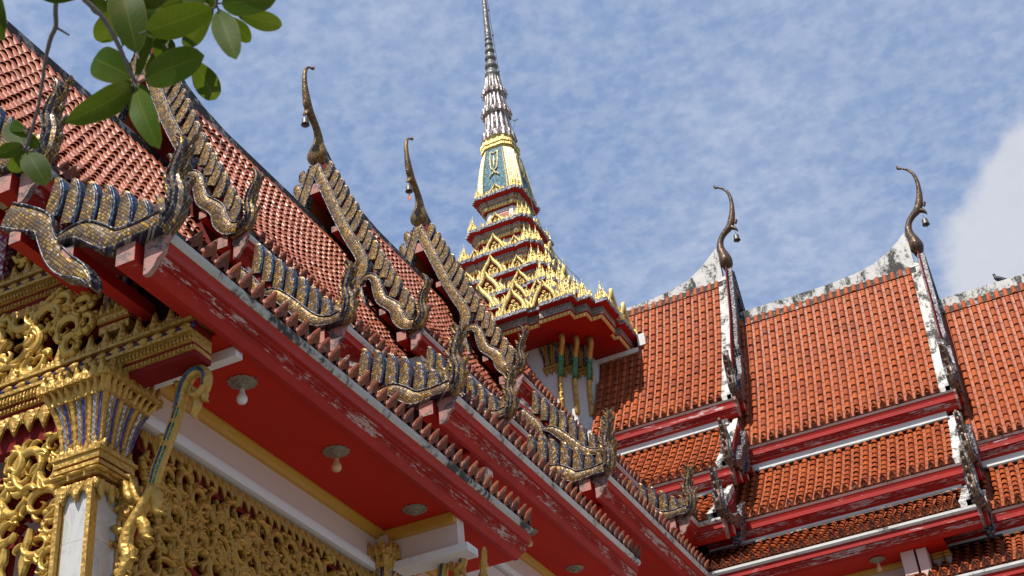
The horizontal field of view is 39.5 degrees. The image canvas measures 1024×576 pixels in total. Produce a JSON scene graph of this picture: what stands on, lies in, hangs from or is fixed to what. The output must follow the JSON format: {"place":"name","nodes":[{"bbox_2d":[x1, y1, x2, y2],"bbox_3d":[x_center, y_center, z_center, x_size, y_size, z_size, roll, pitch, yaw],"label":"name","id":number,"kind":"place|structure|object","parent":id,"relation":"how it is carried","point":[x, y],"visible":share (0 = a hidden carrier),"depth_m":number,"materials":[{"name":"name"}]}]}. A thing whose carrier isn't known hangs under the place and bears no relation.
{"place":"outdoors","nodes":[
{"label":"outdoors","id":0,"kind":"place"},
{"bbox_2d":[0,0,281,185],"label":"tree branch","id":1,"kind":"object","parent":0,"point":[139,28],"visible":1,"depth_m":2.44,"materials":[{"name":"green plant"}]},
{"bbox_2d":[3,0,1023,310],"label":"sky","id":2,"kind":"structure","parent":0,"point":[630,114],"materials":[{"name":"blue"}]},
{"label":"paving","id":3,"kind":"structure","parent":0,"visible":0},
{"bbox_2d":[36,356,212,575],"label":"column","id":4,"kind":"structure","parent":3,"relation":"on","point":[100,414],"depth_m":13.96,"materials":[{"name":"gold stone"}]},
{"bbox_2d":[0,20,710,575],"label":"temple wing","id":5,"kind":"structure","parent":3,"relation":"on","point":[322,308],"depth_m":17.77,"materials":[{"name":"red tile"}]},
{"bbox_2d":[227,374,257,404],"bbox_3d":[-2.885,1.122,15.250,0.329,0.273,0.329,-19,-36,18],"label":"ceiling lamp","id":6,"kind":"object","parent":5,"relation":"attached to","point":[242,383],"visible":1,"depth_m":15.24,"materials":[{"name":"white glass"}]},
{"bbox_2d":[301,115,309,127],"bbox_3d":[-4.847,-3.904,33.459,0.210,0.440,0.207,-19,-36,18],"label":"bell","id":7,"kind":"object","parent":5,"relation":"hanging from","point":[305,122],"visible":1,"depth_m":33.42,"materials":[{"name":"silver metal"}]},
{"bbox_2d":[322,445,349,472],"bbox_3d":[-2.059,2.034,16.737,0.329,0.273,0.329,-19,-36,18],"label":"ceiling lamp","id":8,"kind":"object","parent":5,"relation":"attached to","point":[336,452],"visible":1,"depth_m":16.73,"materials":[{"name":"glass"}]},
{"bbox_2d":[405,182,412,200],"bbox_3d":[-2.753,-2.583,38.197,0.210,0.640,0.207,-19,-36,18],"label":"bell","id":9,"kind":"object","parent":5,"relation":"hanging from","point":[409,190],"visible":1,"depth_m":38.19,"materials":[{"name":"silver metal"}]},
{"bbox_2d":[402,503,427,515],"bbox_3d":[-1.242,2.866,18.277,0.329,0.078,0.329,-19,-36,18],"label":"ceiling lamp","id":10,"kind":"object","parent":5,"relation":"attached to","point":[415,509],"visible":1,"depth_m":18.23,"materials":[{"name":"grey metal"}]},
{"bbox_2d":[528,528,537,546],"bbox_3d":[0.280,4.146,23.553,0.329,0.273,0.329,-19,-36,18],"label":"ceiling lamp","id":11,"kind":"object","parent":5,"relation":"attached to","point":[535,530],"visible":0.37,"depth_m":23.54,"materials":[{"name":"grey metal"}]},
{"bbox_2d":[566,564,583,572],"bbox_3d":[1.111,4.955,25.062,0.329,0.078,0.329,-19,-36,18],"label":"ceiling lamp","id":12,"kind":"object","parent":5,"relation":"attached to","point":[574,568],"visible":1,"depth_m":25.01,"materials":[{"name":"grey metal"}]},
{"bbox_2d":[367,539,467,575],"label":"column","id":13,"kind":"structure","parent":3,"relation":"on","point":[384,557],"depth_m":18.36,"materials":[{"name":"gold stone"}]},
{"bbox_2d":[458,0,645,440],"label":"spire tower","id":14,"kind":"structure","parent":3,"relation":"on","point":[515,271],"depth_m":40.66,"materials":[{"name":"gold paint"}]},
{"bbox_2d":[487,0,579,279],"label":"cable","id":15,"kind":"object","parent":14,"relation":"attached to","point":[516,148],"visible":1,"depth_m":46.39,"materials":[{"name":"grey metal"}]},
{"bbox_2d":[591,166,1023,575],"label":"temple wing","id":16,"kind":"structure","parent":3,"relation":"on","point":[853,424],"depth_m":34.92,"materials":[{"name":"orange tile"}]},
{"bbox_2d":[733,232,740,241],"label":"bell","id":17,"kind":"object","parent":16,"relation":"hanging from","point":[736,237],"visible":1,"depth_m":41.47,"materials":[{"name":"silver metal"}]},
{"bbox_2d":[869,556,885,571],"bbox_3d":[7.542,5.708,29.336,0.329,0.273,0.329,-19,-36,18],"label":"ceiling lamp","id":18,"kind":"object","parent":16,"relation":"attached to","point":[877,560],"visible":1,"depth_m":29.32,"materials":[{"name":"grey metal"}]},
{"bbox_2d":[922,215,929,227],"bbox_3d":[11.314,-1.816,39.065,0.210,0.440,0.207,-19,-36,18],"label":"bell","id":19,"kind":"object","parent":16,"relation":"hanging from","point":[925,222],"visible":1,"depth_m":39.03,"materials":[{"name":"silver metal"}]},
{"bbox_2d":[992,274,1006,280],"bbox_3d":[12.776,-0.273,37.305,0.372,0.346,0.152,-19,-36,18],"label":"pigeon","id":20,"kind":"object","parent":16,"relation":"on","point":[997,278],"visible":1,"depth_m":37.26,"materials":[{"name":"grey"}]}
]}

